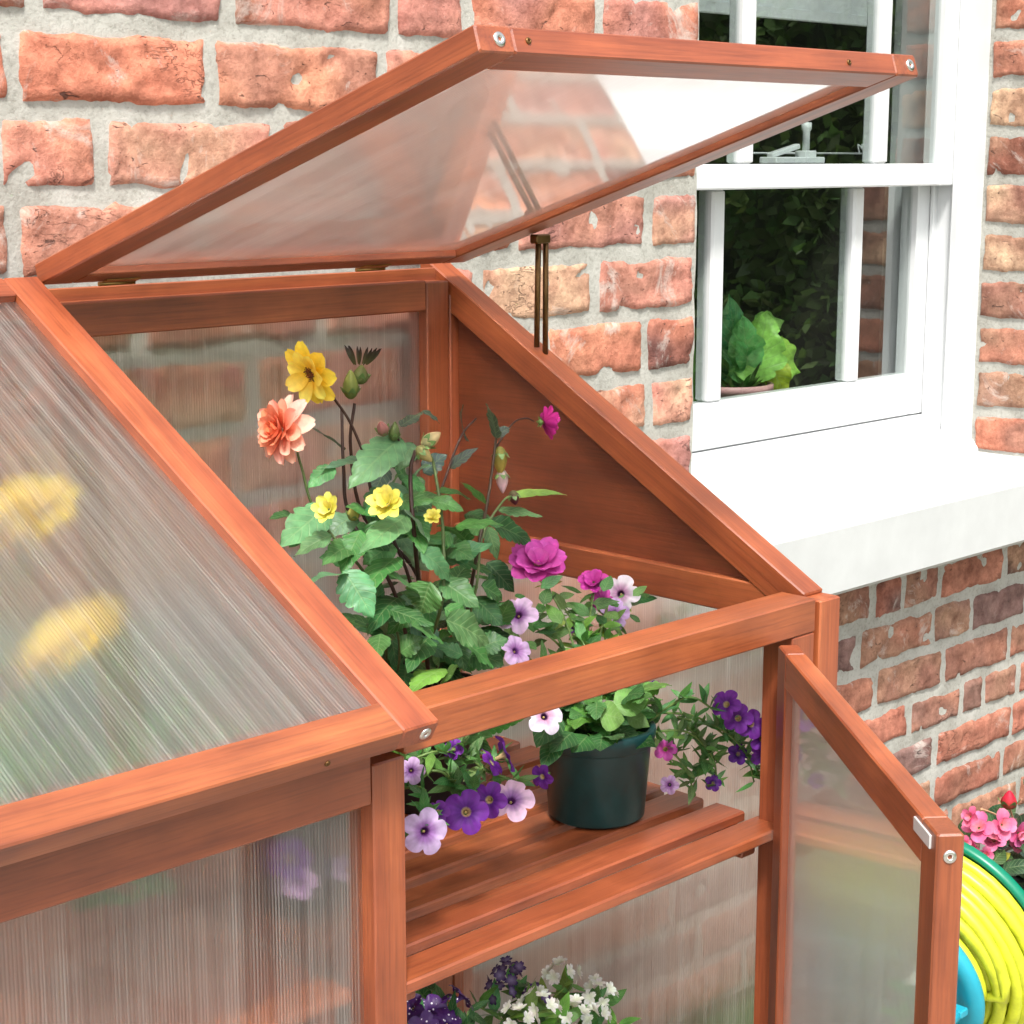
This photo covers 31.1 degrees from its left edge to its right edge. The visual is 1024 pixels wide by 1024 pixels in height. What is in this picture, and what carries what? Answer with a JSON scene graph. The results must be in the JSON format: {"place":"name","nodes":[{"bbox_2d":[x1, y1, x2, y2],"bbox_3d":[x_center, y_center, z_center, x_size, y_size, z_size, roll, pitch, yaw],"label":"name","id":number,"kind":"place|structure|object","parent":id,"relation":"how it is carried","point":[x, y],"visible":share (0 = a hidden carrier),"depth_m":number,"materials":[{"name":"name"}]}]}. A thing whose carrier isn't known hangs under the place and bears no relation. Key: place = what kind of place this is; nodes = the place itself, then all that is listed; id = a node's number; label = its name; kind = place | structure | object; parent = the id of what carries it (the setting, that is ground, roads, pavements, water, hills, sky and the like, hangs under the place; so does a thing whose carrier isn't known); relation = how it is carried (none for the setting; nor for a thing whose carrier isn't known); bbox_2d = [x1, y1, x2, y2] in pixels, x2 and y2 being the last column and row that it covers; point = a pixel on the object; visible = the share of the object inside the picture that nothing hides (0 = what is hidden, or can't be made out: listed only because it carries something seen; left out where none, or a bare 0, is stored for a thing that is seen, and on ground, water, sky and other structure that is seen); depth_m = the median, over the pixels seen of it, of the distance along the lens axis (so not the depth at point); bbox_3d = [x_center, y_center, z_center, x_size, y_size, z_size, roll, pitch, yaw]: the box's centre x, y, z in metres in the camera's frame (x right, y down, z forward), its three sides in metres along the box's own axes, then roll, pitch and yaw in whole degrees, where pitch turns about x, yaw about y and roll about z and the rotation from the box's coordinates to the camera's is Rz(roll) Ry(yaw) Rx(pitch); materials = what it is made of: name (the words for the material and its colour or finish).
{"place":"outdoors","nodes":[
{"label":"outdoors","id":0,"kind":"place"},
{"label":"ground","id":1,"kind":"structure","parent":0,"visible":0},
{"bbox_2d":[0,0,1023,852],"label":"brick house","id":2,"kind":"structure","parent":1,"relation":"on","point":[866,466],"depth_m":2.91,"materials":[{"name":"brick"}]},
{"bbox_2d":[693,294,799,401],"bbox_3d":[0.376,-0.248,3.048,0.249,0.230,0.140,-3,11,-18],"label":"house plant","id":3,"kind":"object","parent":2,"relation":"on","point":[758,352],"visible":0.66,"depth_m":3.02,"materials":[{"name":"green plant"}]},
{"bbox_2d":[699,0,867,26],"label":"window blind","id":4,"kind":"object","parent":2,"relation":"hanging from","point":[848,12],"depth_m":3.03,"materials":[{"name":"white fabric"}]},
{"bbox_2d":[691,0,1023,594],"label":"window","id":5,"kind":"structure","parent":2,"relation":"in","point":[857,482],"depth_m":3.05,"materials":[{"name":"white paint"}]},
{"bbox_2d":[753,144,862,153],"bbox_3d":[0.483,-0.603,3.055,0.013,0.018,0.450,11,15,44],"label":"wire rail","id":6,"kind":"object","parent":5,"relation":"attached to","point":[859,145],"visible":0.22,"depth_m":3.10,"materials":[{"name":"silver metal"}]},
{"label":"patio","id":7,"kind":"structure","parent":0,"visible":0},
{"bbox_2d":[0,25,963,1023],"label":"cold frame","id":8,"kind":"object","parent":7,"relation":"on","point":[214,711],"visible":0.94,"depth_m":1.56,"materials":[{"name":"wood"}]},
{"bbox_2d":[257,341,564,814],"bbox_3d":[-0.113,0.076,1.712,0.257,0.482,0.499,3,11,15],"label":"potted dahlia","id":9,"kind":"object","parent":8,"relation":"on","point":[407,638],"visible":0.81,"depth_m":1.63,"materials":[{"name":"green plant"}]},
{"bbox_2d":[407,983,488,1023],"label":"speckled petunia","id":10,"kind":"object","parent":8,"relation":"on","point":[425,1006],"visible":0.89,"depth_m":1.58,"materials":[{"name":"purple plant"}]},
{"bbox_2d":[391,735,538,854],"bbox_3d":[-0.093,0.266,1.541,0.263,0.174,0.234,-2,11,-8],"label":"trailing petunia","id":11,"kind":"object","parent":8,"relation":"on","point":[471,805],"visible":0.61,"depth_m":1.56,"materials":[{"name":"purple plant"}]},
{"bbox_2d":[470,955,640,1023],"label":"potted verbena","id":12,"kind":"object","parent":8,"relation":"on","point":[537,1004],"visible":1,"depth_m":1.79,"materials":[{"name":"white plant"}]},
{"bbox_2d":[500,537,761,829],"bbox_3d":[0.133,0.152,1.892,0.295,0.265,0.527,11,15,44],"label":"potted petunia","id":13,"kind":"object","parent":8,"relation":"on","point":[593,769],"visible":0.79,"depth_m":1.80,"materials":[{"name":"green plant"}]},
{"bbox_2d":[768,645,963,1023],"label":"door","id":14,"kind":"structure","parent":8,"relation":"in","point":[867,868],"depth_m":1.51,"materials":[{"name":"wood"}]},
{"bbox_2d":[955,842,1023,1023],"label":"hose reel","id":15,"kind":"object","parent":7,"relation":"on","point":[990,983],"visible":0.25,"depth_m":2.23,"materials":[{"name":"yellow plastic"}]},
{"bbox_2d":[958,779,1023,889],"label":"pink begonia","id":16,"kind":"object","parent":7,"relation":"on","point":[992,829],"visible":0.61,"depth_m":2.94,"materials":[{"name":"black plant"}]}
]}

